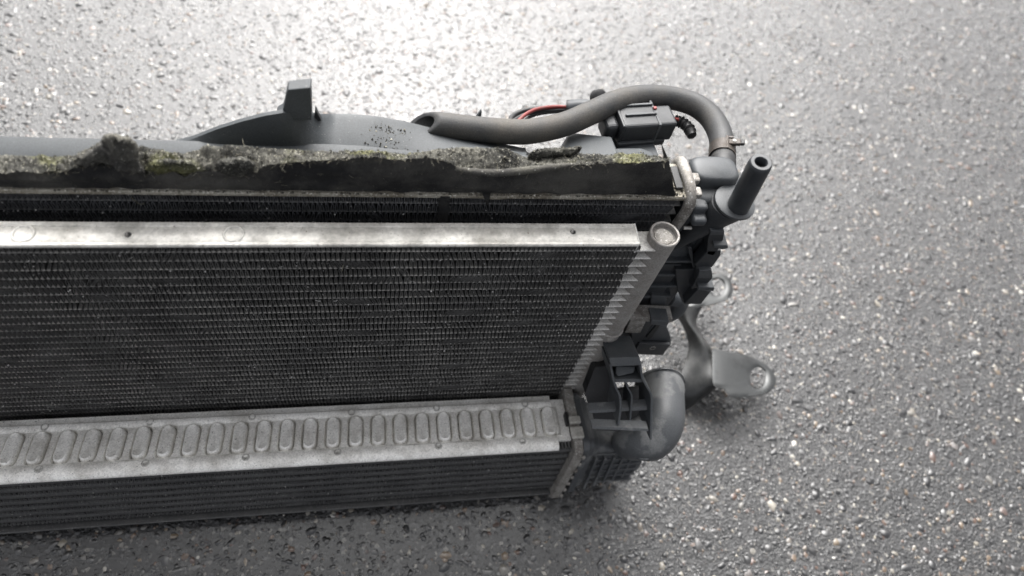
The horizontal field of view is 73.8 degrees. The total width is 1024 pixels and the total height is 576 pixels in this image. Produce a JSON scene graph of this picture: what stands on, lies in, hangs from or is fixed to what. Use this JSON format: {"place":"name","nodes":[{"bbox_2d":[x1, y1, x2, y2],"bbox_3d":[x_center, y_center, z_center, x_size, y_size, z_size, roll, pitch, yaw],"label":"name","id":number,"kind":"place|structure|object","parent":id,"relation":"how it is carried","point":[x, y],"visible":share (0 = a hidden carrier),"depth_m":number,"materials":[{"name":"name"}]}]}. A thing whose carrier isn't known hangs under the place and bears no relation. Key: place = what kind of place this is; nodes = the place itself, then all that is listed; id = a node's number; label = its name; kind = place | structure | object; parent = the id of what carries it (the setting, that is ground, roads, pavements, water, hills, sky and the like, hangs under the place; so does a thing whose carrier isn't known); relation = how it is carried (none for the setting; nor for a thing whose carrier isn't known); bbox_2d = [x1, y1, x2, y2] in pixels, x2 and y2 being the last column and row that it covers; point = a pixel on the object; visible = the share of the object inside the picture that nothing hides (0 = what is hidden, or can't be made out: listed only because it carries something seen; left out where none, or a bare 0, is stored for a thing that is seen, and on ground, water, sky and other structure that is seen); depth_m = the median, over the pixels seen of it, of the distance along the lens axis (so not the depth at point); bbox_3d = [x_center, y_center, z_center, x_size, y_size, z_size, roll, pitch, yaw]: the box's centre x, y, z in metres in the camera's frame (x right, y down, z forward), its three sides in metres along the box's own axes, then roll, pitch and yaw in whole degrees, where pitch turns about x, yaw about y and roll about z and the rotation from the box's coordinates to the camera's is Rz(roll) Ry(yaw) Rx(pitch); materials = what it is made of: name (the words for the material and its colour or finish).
{"place":"outdoors","nodes":[
{"label":"outdoors","id":0,"kind":"place"},
{"bbox_2d":[0,0,1023,575],"bbox_3d":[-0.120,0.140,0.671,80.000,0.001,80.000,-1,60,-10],"label":"asphalt","id":1,"kind":"structure","parent":0,"point":[300,542],"depth_m":0.85,"materials":[{"name":"grey asphalt"}]},
{"bbox_2d":[0,79,775,533],"bbox_3d":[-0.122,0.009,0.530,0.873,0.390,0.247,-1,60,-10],"label":"radiator assembly","id":2,"kind":"object","parent":1,"relation":"on","point":[206,327],"visible":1,"depth_m":0.47,"materials":[{"name":"metal"}]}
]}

